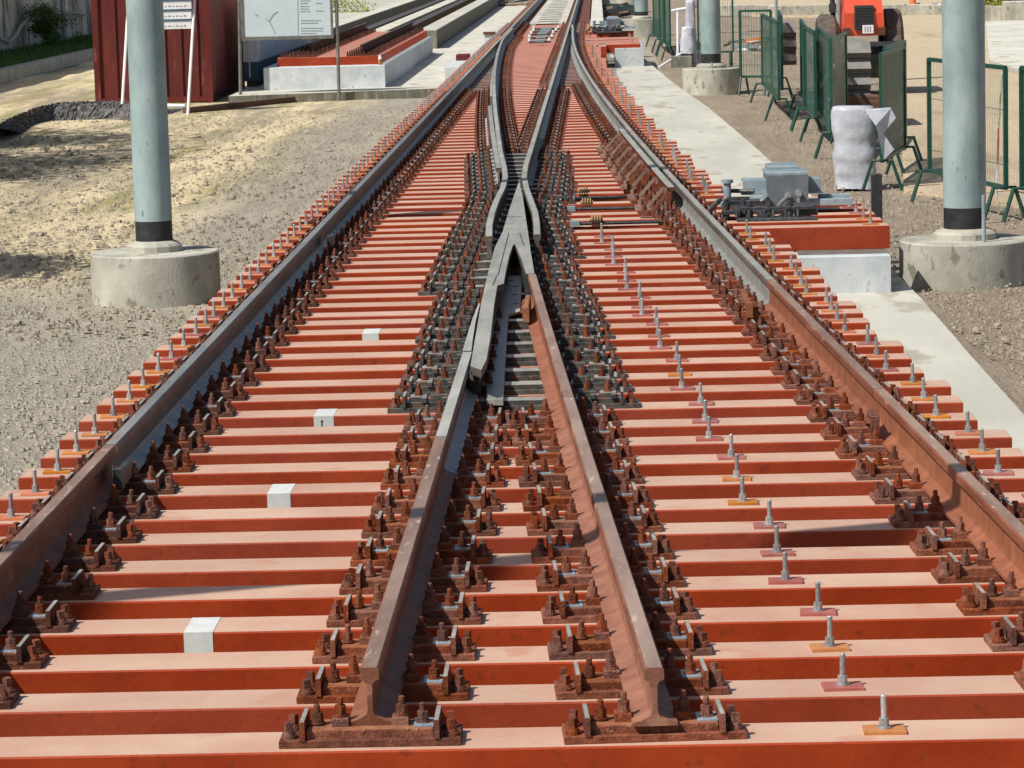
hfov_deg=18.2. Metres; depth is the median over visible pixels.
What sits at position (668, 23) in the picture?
fence panel
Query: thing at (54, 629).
sleeper
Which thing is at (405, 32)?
stored sleeper
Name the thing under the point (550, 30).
sleeper
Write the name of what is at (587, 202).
insulated coupling
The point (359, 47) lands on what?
stored sleeper
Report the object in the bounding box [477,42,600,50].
sleeper
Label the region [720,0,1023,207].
haul road
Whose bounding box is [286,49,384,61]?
stored sleeper
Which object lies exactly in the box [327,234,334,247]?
joint clamp
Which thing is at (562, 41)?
sleeper
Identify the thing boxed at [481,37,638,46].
sleeper
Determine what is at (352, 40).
stored sleeper
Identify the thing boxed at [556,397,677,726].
rail
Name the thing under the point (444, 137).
sleeper
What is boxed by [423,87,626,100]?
sleeper
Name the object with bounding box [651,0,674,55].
fence panel
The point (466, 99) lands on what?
sleeper
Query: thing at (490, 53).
rail
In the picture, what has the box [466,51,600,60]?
sleeper
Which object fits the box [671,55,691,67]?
concrete block
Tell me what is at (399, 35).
stored sleeper
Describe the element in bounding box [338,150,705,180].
sleeper
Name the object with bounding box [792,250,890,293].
concrete block
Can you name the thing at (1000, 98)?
barrier tape
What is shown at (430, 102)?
sleeper
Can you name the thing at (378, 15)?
concrete beam
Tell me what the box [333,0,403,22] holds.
pavement
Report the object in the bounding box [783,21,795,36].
precast channel
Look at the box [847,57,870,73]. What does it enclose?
precast channel
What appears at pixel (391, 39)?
stored sleeper
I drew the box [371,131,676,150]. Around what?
sleeper
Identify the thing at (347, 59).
stored sleeper
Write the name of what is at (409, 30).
stored sleeper
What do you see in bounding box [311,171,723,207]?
sleeper
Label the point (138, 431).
rail
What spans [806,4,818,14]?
kerb stone
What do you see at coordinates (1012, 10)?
kerb block
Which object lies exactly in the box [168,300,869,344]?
sleeper
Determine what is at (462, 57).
orange block
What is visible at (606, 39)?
orange beam
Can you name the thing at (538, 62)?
sleeper
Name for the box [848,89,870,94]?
precast channel
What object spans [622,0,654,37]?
mast
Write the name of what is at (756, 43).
rubble
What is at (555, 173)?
sleeper
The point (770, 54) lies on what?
fence panel
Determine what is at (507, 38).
rail
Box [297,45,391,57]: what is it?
stored sleeper
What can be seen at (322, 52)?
stored sleeper
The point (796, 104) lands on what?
rubble
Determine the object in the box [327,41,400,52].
stored sleeper
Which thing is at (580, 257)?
sleeper
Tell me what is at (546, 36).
sleeper
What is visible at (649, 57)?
ground
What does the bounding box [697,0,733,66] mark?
fence panel
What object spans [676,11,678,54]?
white tube
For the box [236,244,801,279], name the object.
sleeper
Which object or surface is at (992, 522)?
rail
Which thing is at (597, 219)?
insulated coupling
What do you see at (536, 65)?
sleeper
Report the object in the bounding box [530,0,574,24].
slotted slab
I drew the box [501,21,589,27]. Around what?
sleeper
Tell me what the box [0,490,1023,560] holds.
sleeper
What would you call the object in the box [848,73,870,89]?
precast channel
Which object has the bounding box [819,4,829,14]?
kerb stone
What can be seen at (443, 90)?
sleeper
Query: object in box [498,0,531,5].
rubble
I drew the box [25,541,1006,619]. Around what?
sleeper
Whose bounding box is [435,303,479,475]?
rail
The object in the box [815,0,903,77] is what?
tractor
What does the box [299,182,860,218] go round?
sleeper
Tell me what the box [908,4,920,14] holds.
kerb stone
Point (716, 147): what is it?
walkway
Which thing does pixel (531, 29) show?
sleeper
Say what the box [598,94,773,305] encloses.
rail
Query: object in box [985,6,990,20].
kerb stone
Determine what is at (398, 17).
rail trough
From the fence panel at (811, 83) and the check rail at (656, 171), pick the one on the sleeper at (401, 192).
the check rail at (656, 171)
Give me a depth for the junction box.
88.57 m
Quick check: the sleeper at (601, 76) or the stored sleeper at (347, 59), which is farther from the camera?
the stored sleeper at (347, 59)
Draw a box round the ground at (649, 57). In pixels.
[602,0,663,74]
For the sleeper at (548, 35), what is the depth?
86.28 m
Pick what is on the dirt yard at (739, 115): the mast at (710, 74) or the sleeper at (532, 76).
the mast at (710, 74)
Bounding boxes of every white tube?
[657,52,681,68]
[671,5,696,11]
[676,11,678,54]
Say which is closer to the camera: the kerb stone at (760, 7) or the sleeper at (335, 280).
the sleeper at (335, 280)
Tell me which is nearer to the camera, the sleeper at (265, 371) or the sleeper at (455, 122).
the sleeper at (265, 371)
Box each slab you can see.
[228,6,525,102]
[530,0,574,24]
[590,0,603,31]
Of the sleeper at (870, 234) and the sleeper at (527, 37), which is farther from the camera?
the sleeper at (527, 37)
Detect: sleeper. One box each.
[0,445,1023,513]
[0,468,1023,536]
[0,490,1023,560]
[0,516,1023,588]
[0,571,1023,655]
[0,611,1023,693]
[0,648,1023,736]
[0,689,1023,767]
[18,425,1023,489]
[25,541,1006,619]
[40,408,1011,467]
[59,392,977,449]
[79,375,962,431]
[96,361,950,413]
[113,348,923,397]
[127,334,911,383]
[143,322,903,369]
[154,311,876,356]
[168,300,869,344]
[179,292,862,332]
[187,284,855,323]
[199,276,837,315]
[208,267,830,305]
[217,259,823,296]
[227,252,819,287]
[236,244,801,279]
[245,237,796,271]
[253,230,791,263]
[260,224,774,256]
[266,218,770,249]
[274,211,889,249]
[277,51,378,66]
[280,50,382,62]
[280,205,882,236]
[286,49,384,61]
[287,191,874,230]
[289,48,386,60]
[292,47,388,59]
[292,186,866,224]
[294,46,390,58]
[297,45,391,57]
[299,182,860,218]
[300,44,393,56]
[302,43,395,55]
[304,176,851,213]
[305,42,397,54]
[307,42,398,53]
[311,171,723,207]
[316,168,720,202]
[321,163,722,197]
[326,159,711,192]
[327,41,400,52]
[331,156,709,188]
[333,40,401,51]
[335,39,403,50]
[335,153,708,184]
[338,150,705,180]
[339,38,405,49]
[340,37,406,48]
[341,37,408,47]
[343,36,409,46]
[343,146,694,176]
[345,35,410,46]
[347,34,413,44]
[347,142,692,172]
[348,34,412,45]
[351,33,415,43]
[352,139,691,168]
[353,32,416,42]
[355,30,420,40]
[355,32,417,41]
[356,136,689,164]
[357,31,419,41]
[360,28,424,38]
[360,29,421,39]
[360,132,680,161]
[362,28,425,37]
[362,29,423,38]
[363,138,677,157]
[367,27,426,36]
[367,135,676,153]
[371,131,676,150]
[374,128,666,147]
[378,125,665,143]
[381,122,665,140]
[384,120,663,137]
[388,117,655,134]
[391,114,654,131]
[394,112,653,128]
[398,109,653,126]
[400,107,645,123]
[403,104,644,120]
[405,102,643,117]
[408,99,642,115]
[411,98,642,112]
[413,95,634,110]
[415,94,634,108]
[417,92,633,106]
[420,90,633,104]
[422,88,633,102]
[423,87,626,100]
[425,85,626,98]
[428,83,626,96]
[430,82,626,95]
[431,80,625,93]
[433,79,625,91]
[435,78,619,90]
[436,77,618,88]
[438,75,618,86]
[440,74,618,85]
[441,73,617,83]
[443,71,618,82]
[445,70,612,80]
[446,69,611,79]
[447,67,612,78]
[449,66,612,76]
[450,65,612,75]
[451,64,611,74]
[453,63,611,72]
[454,62,605,71]
[456,60,606,70]
[457,59,606,69]
[459,57,605,66]
[459,58,606,67]
[460,56,605,65]
[462,55,605,64]
[463,54,606,63]
[464,53,605,62]
[465,52,600,61]
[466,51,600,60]
[467,50,600,59]
[470,51,600,57]
[471,50,600,56]
[472,48,600,55]
[473,46,600,54]
[474,44,600,52]
[474,45,599,53]
[476,43,600,51]
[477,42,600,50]
[478,42,596,49]
[478,49,601,57]
[479,41,596,48]
[480,39,639,52]
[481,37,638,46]
[482,39,638,45]
[483,36,637,44]
[484,38,632,43]
[486,33,636,41]
[486,36,637,42]
[487,38,638,46]
[488,35,632,40]
[489,33,591,38]
[491,31,596,37]
[491,34,637,42]
[492,30,585,36]
[494,29,591,34]
[494,33,596,39]
[495,26,591,33]
[495,33,596,38]
[496,32,596,37]
[497,26,591,31]
[498,30,589,35]
[500,22,589,28]
[500,28,595,33]
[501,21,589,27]
[502,25,591,31]
[504,24,596,29]
[505,23,588,28]
[507,20,589,26]
[508,21,590,25]
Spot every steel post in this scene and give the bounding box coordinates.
[775,0,777,19]
[836,0,840,33]
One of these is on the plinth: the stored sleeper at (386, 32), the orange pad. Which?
the stored sleeper at (386, 32)
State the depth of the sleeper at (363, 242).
27.64 m
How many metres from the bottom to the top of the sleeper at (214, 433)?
0.347 m
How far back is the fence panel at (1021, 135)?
34.67 m
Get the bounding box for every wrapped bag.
[680,27,694,53]
[831,105,877,189]
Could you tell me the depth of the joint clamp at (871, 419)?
15.83 m
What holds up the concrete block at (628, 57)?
on the ground at (649, 57)
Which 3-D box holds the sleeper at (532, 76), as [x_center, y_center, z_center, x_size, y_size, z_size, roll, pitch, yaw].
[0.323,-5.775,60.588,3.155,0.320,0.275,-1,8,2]
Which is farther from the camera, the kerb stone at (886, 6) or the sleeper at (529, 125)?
the kerb stone at (886, 6)
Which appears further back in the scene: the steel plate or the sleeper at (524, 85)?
the sleeper at (524, 85)
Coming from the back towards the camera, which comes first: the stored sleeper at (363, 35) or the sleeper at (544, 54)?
the stored sleeper at (363, 35)
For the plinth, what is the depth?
67.22 m
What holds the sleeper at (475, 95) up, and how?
on the track bed
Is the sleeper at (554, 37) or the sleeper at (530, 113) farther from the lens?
the sleeper at (554, 37)
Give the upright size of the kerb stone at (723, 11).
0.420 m
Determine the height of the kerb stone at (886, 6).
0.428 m
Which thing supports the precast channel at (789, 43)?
on the precast channel at (789, 57)
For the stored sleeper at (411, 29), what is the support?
on the plinth
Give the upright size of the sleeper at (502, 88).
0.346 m
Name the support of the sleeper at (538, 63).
on the track bed
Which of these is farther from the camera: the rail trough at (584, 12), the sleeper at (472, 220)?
the rail trough at (584, 12)
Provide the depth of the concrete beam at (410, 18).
109.39 m
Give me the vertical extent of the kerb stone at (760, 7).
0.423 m
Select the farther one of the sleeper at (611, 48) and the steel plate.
the sleeper at (611, 48)
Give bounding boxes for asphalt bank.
[0,100,181,135]
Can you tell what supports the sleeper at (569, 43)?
on the track bed
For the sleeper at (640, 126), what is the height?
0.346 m
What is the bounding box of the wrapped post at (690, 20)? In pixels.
[685,0,696,64]
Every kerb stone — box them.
[720,5,728,15]
[729,4,741,15]
[742,4,754,15]
[755,5,767,14]
[768,5,779,14]
[780,5,792,14]
[793,5,805,14]
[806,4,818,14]
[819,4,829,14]
[882,4,894,8]
[895,4,907,14]
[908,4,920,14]
[921,4,933,14]
[933,5,941,14]
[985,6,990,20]
[991,6,999,20]
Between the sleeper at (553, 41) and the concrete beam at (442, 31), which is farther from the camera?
the concrete beam at (442, 31)
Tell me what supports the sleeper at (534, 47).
on the track bed
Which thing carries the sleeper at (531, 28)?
on the track bed
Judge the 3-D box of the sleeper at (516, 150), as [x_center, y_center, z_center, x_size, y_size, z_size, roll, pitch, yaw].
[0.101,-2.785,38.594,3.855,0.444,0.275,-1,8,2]
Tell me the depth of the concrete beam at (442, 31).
106.61 m
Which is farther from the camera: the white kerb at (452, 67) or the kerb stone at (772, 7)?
the kerb stone at (772, 7)
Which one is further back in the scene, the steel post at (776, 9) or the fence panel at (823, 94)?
the steel post at (776, 9)
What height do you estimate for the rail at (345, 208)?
0.192 m
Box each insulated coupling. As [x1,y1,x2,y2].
[578,187,589,196]
[580,198,592,206]
[590,215,602,226]
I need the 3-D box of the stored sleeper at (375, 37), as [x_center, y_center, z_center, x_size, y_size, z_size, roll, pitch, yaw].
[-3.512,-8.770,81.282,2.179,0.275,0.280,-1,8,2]
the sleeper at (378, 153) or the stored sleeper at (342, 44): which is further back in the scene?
the stored sleeper at (342, 44)
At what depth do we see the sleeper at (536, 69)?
64.10 m
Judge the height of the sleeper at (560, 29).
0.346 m
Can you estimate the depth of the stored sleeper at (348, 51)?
70.78 m
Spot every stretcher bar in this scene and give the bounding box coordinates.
[528,34,553,38]
[528,38,550,42]
[530,30,554,35]
[532,28,557,32]
[533,25,559,29]
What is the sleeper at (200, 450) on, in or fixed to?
on the track bed
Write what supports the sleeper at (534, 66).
on the track bed
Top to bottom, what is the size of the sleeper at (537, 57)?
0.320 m
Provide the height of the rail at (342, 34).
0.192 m
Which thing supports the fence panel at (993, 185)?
on the dirt yard at (739, 115)
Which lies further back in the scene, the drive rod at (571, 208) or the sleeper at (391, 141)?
the sleeper at (391, 141)
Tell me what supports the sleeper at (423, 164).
on the track bed
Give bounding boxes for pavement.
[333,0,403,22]
[986,20,1023,74]
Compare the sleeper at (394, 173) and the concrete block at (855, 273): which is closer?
the concrete block at (855, 273)
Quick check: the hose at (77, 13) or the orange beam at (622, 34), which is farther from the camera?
the hose at (77, 13)
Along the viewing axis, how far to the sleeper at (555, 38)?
83.87 m
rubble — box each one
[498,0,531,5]
[602,2,634,16]
[672,43,700,63]
[724,37,760,50]
[783,98,805,111]
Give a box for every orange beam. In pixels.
[586,31,633,37]
[586,38,633,40]
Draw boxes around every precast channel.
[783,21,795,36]
[783,37,796,50]
[783,51,796,64]
[847,39,870,57]
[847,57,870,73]
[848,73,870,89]
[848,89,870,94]
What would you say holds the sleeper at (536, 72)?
on the track bed
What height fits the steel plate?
0.012 m
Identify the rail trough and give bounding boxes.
[367,0,444,28]
[413,0,475,28]
[509,0,547,25]
[567,0,590,23]
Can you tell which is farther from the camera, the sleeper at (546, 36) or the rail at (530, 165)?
the sleeper at (546, 36)
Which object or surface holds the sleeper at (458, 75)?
on the track bed
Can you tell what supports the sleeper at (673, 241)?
on the track bed
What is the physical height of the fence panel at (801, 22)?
1.689 m
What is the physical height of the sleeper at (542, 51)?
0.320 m
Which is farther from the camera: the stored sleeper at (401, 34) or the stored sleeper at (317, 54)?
the stored sleeper at (401, 34)
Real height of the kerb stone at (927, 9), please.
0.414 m
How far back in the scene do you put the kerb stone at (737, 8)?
125.94 m
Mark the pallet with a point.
(872, 98)
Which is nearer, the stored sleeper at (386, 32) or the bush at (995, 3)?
the stored sleeper at (386, 32)
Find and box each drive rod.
[566,194,647,199]
[567,206,650,211]
[570,220,668,226]
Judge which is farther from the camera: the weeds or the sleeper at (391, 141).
the weeds
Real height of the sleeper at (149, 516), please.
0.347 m
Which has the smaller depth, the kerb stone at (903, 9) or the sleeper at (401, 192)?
the sleeper at (401, 192)
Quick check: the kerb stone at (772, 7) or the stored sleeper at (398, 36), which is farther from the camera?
the kerb stone at (772, 7)
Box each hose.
[0,18,35,43]
[65,12,87,15]
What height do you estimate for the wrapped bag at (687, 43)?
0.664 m
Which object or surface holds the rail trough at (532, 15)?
on the track bed
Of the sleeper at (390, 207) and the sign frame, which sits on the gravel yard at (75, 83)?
the sign frame
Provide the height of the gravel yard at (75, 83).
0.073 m
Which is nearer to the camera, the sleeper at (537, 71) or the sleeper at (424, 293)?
the sleeper at (424, 293)
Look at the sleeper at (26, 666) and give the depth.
11.50 m
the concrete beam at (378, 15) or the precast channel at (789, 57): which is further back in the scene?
the concrete beam at (378, 15)
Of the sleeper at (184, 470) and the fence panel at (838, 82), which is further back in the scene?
the fence panel at (838, 82)
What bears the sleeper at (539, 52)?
on the track bed
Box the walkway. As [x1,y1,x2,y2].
[603,17,1023,453]
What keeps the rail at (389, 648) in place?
on the sleeper at (88, 598)
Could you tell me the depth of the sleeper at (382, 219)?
30.01 m
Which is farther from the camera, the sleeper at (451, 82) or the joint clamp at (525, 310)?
the sleeper at (451, 82)
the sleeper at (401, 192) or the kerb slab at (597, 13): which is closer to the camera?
the sleeper at (401, 192)
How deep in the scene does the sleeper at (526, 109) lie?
49.07 m
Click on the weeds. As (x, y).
(367, 9)
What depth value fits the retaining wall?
98.53 m
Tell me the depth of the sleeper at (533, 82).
58.11 m
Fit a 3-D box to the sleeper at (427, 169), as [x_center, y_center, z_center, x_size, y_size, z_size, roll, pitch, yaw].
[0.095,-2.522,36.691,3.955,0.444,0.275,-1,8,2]
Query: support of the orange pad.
on the track bed
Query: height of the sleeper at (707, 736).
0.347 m
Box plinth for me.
[263,37,432,89]
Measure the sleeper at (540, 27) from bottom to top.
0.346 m
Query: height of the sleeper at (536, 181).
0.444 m
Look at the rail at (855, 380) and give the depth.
18.50 m
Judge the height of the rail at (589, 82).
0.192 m
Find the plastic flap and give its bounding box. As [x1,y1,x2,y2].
[865,107,895,158]
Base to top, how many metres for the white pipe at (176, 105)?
0.070 m
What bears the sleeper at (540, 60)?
on the track bed
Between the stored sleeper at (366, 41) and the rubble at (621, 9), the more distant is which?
the rubble at (621, 9)
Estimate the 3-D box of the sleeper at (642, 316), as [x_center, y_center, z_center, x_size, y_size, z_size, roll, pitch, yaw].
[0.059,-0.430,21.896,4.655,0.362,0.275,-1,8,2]
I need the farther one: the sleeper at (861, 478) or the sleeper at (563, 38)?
the sleeper at (563, 38)
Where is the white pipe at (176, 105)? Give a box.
[167,104,185,107]
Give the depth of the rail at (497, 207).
30.56 m
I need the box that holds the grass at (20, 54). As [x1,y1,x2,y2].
[0,32,92,67]
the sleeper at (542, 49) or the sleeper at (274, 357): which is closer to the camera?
the sleeper at (274, 357)
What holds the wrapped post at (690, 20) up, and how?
on the dirt yard at (739, 115)
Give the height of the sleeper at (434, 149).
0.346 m
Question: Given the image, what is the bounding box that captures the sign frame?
[121,0,195,114]
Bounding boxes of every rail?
[0,445,125,630]
[105,222,327,483]
[309,23,366,51]
[322,79,463,240]
[349,437,456,725]
[360,22,413,53]
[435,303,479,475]
[460,55,488,88]
[484,0,542,62]
[485,85,507,257]
[485,106,501,185]
[490,28,514,95]
[519,125,543,254]
[524,274,573,431]
[536,0,579,138]
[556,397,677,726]
[570,25,602,105]
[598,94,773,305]
[618,129,674,204]
[765,279,883,416]
[866,389,1023,600]
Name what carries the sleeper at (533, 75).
on the track bed
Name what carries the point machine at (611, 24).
on the orange beam at (622, 34)
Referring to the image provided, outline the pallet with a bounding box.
[848,91,878,132]
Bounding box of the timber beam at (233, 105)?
[182,97,294,112]
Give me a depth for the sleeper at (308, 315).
22.29 m
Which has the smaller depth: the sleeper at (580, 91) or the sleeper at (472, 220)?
the sleeper at (472, 220)
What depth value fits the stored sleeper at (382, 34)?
83.62 m
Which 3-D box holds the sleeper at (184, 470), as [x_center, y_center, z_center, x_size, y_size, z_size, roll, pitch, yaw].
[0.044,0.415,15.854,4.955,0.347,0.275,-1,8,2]
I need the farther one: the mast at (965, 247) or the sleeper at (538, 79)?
the sleeper at (538, 79)
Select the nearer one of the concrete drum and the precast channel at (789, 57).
the precast channel at (789, 57)
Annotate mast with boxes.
[90,0,220,307]
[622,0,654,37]
[682,0,740,94]
[899,0,1023,290]
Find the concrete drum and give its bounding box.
[615,0,634,7]
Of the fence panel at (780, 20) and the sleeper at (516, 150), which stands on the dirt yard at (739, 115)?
the fence panel at (780, 20)
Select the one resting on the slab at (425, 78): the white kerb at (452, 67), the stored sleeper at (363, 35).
the white kerb at (452, 67)
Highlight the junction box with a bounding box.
[483,32,495,41]
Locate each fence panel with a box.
[645,0,662,46]
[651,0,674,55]
[655,0,675,60]
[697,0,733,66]
[738,9,771,95]
[749,13,792,120]
[767,10,794,108]
[787,19,821,131]
[789,25,830,141]
[804,26,830,155]
[814,31,847,158]
[862,45,922,189]
[877,40,922,174]
[910,57,1023,218]
[1001,65,1023,222]
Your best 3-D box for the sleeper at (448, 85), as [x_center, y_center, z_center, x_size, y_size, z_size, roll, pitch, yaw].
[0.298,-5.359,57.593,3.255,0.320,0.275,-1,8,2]
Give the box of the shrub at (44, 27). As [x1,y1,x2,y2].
[21,1,90,45]
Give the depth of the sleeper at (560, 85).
56.31 m
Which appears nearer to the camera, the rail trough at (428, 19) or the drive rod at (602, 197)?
the drive rod at (602, 197)
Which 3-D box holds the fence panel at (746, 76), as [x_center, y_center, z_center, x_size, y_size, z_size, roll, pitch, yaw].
[4.844,-6.588,63.582,0.713,1.689,0.519,3,9,28]
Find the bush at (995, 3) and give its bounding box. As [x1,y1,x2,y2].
[985,0,1023,5]
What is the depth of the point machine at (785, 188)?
29.48 m
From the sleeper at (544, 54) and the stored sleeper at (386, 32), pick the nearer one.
the sleeper at (544, 54)
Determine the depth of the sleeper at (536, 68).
64.70 m
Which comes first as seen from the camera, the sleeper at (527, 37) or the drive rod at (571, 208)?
the drive rod at (571, 208)
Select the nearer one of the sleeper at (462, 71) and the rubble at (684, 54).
the sleeper at (462, 71)
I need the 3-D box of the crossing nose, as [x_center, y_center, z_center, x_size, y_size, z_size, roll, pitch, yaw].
[0.037,-0.928,24.237,0.340,0.197,13.774,-1,8,2]
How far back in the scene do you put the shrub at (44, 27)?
97.15 m
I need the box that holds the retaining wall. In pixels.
[0,0,92,51]
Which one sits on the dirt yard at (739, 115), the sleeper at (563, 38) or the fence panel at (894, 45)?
the fence panel at (894, 45)
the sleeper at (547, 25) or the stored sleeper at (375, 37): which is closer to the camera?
the stored sleeper at (375, 37)
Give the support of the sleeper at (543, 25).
on the track bed
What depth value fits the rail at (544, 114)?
54.73 m
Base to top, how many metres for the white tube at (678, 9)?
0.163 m
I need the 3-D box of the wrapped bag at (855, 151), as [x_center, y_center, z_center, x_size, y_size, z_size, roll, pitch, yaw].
[4.260,-2.941,39.763,0.590,1.036,0.418,-1,8,2]
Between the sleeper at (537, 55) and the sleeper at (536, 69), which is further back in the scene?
the sleeper at (537, 55)
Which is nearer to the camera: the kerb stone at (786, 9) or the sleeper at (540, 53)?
the sleeper at (540, 53)
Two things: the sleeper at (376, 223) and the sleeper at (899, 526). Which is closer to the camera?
the sleeper at (899, 526)
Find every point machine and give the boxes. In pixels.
[586,16,634,33]
[706,162,852,221]
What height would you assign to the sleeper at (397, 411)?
0.362 m
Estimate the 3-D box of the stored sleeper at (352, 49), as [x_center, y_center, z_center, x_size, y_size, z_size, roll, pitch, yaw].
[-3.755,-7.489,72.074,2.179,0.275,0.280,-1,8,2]
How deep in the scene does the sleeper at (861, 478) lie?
15.14 m
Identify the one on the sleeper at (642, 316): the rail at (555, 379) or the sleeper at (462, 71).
the rail at (555, 379)
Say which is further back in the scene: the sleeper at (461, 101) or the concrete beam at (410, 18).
the concrete beam at (410, 18)
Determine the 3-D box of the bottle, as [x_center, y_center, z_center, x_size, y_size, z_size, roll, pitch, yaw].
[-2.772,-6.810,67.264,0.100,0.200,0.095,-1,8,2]
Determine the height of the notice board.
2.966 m
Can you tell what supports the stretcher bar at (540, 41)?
attached to the sleeper at (569, 43)
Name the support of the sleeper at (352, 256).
on the track bed
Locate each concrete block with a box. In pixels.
[614,41,643,66]
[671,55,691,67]
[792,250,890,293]
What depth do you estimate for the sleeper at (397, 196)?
32.51 m
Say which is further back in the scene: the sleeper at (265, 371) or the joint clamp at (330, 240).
the joint clamp at (330, 240)
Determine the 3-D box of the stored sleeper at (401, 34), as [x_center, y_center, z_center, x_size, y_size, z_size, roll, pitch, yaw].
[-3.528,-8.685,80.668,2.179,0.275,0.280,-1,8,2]
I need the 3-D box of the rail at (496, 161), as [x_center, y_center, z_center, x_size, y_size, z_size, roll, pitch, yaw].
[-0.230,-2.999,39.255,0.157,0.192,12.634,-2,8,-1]
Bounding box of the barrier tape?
[996,73,1002,198]
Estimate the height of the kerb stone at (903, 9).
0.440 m
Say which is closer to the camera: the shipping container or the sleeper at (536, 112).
the sleeper at (536, 112)
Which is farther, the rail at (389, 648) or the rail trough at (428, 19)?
the rail trough at (428, 19)
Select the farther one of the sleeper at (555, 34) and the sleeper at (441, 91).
the sleeper at (555, 34)
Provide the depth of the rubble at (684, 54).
82.64 m
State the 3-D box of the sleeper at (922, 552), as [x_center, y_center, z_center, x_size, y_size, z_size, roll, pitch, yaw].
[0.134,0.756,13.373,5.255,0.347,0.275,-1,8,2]
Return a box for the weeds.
[332,0,377,12]
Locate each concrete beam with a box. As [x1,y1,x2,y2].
[311,0,433,41]
[376,0,458,31]
[423,0,500,48]
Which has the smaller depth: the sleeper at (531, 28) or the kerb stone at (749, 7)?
the sleeper at (531, 28)
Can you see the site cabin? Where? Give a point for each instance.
(259, 56)
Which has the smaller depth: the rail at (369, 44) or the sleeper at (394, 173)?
the sleeper at (394, 173)
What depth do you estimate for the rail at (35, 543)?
13.43 m
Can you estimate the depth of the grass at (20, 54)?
91.55 m
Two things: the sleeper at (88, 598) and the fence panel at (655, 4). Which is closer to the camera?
the sleeper at (88, 598)
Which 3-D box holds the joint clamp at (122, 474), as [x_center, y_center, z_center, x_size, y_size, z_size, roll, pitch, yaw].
[-1.820,0.420,14.955,0.042,0.100,0.310,-1,8,2]
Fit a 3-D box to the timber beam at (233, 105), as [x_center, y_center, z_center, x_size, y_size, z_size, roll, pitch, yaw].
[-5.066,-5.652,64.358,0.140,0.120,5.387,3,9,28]
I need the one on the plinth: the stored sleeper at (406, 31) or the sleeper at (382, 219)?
the stored sleeper at (406, 31)
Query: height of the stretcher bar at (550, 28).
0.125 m
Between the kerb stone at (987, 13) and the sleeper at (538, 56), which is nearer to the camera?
the sleeper at (538, 56)
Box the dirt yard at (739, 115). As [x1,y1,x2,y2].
[634,0,1023,413]
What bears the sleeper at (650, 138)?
on the track bed
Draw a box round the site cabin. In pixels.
[243,39,310,86]
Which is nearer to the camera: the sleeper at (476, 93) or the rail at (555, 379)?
the rail at (555, 379)
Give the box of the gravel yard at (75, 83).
[0,61,424,496]
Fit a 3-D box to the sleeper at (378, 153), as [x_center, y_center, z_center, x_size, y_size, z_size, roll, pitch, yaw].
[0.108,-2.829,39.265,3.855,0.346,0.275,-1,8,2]
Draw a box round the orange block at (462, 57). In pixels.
[456,53,469,60]
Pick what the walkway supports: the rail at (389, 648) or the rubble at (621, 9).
the rubble at (621, 9)
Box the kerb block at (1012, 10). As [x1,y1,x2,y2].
[1002,1,1023,19]
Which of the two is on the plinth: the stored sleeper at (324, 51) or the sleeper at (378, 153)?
the stored sleeper at (324, 51)
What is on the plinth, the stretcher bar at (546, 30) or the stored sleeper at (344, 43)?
the stored sleeper at (344, 43)
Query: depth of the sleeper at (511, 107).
48.43 m
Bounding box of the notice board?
[238,0,340,100]
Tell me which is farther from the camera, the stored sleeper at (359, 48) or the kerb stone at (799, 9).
the kerb stone at (799, 9)
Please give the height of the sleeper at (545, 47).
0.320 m
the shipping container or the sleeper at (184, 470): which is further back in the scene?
the shipping container
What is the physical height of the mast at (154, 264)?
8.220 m
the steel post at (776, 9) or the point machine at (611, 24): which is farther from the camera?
the steel post at (776, 9)
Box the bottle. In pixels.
[378,55,381,64]
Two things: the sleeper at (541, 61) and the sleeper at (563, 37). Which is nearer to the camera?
the sleeper at (541, 61)
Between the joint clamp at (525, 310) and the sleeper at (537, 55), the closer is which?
the joint clamp at (525, 310)
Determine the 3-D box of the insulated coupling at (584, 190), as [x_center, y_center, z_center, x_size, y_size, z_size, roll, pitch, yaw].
[0.716,-1.916,31.976,0.120,0.107,0.084,-1,8,2]
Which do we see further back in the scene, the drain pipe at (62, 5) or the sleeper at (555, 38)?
the drain pipe at (62, 5)
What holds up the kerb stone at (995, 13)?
on the haul road
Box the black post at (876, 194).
[871,173,882,219]
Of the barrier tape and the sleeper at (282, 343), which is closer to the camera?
the sleeper at (282, 343)
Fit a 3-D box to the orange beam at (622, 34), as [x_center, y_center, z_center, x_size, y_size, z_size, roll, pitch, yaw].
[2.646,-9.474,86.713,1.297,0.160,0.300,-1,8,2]
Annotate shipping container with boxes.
[91,0,244,101]
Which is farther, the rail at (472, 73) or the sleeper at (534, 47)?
the sleeper at (534, 47)
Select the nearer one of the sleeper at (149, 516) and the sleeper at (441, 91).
the sleeper at (149, 516)
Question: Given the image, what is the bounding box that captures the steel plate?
[795,248,887,254]
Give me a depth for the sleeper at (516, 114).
47.72 m
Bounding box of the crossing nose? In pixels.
[470,183,533,404]
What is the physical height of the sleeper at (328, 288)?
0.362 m
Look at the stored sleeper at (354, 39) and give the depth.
78.71 m
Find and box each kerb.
[0,48,93,83]
[445,54,472,78]
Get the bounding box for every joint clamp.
[113,460,131,489]
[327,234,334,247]
[520,295,530,321]
[738,289,752,317]
[864,409,879,435]
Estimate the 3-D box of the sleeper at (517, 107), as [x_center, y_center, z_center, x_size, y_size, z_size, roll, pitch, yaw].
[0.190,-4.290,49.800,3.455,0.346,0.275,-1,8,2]
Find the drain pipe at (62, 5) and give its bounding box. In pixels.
[60,0,65,38]
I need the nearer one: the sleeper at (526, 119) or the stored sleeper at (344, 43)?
the sleeper at (526, 119)
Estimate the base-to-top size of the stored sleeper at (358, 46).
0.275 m
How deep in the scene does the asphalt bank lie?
61.21 m

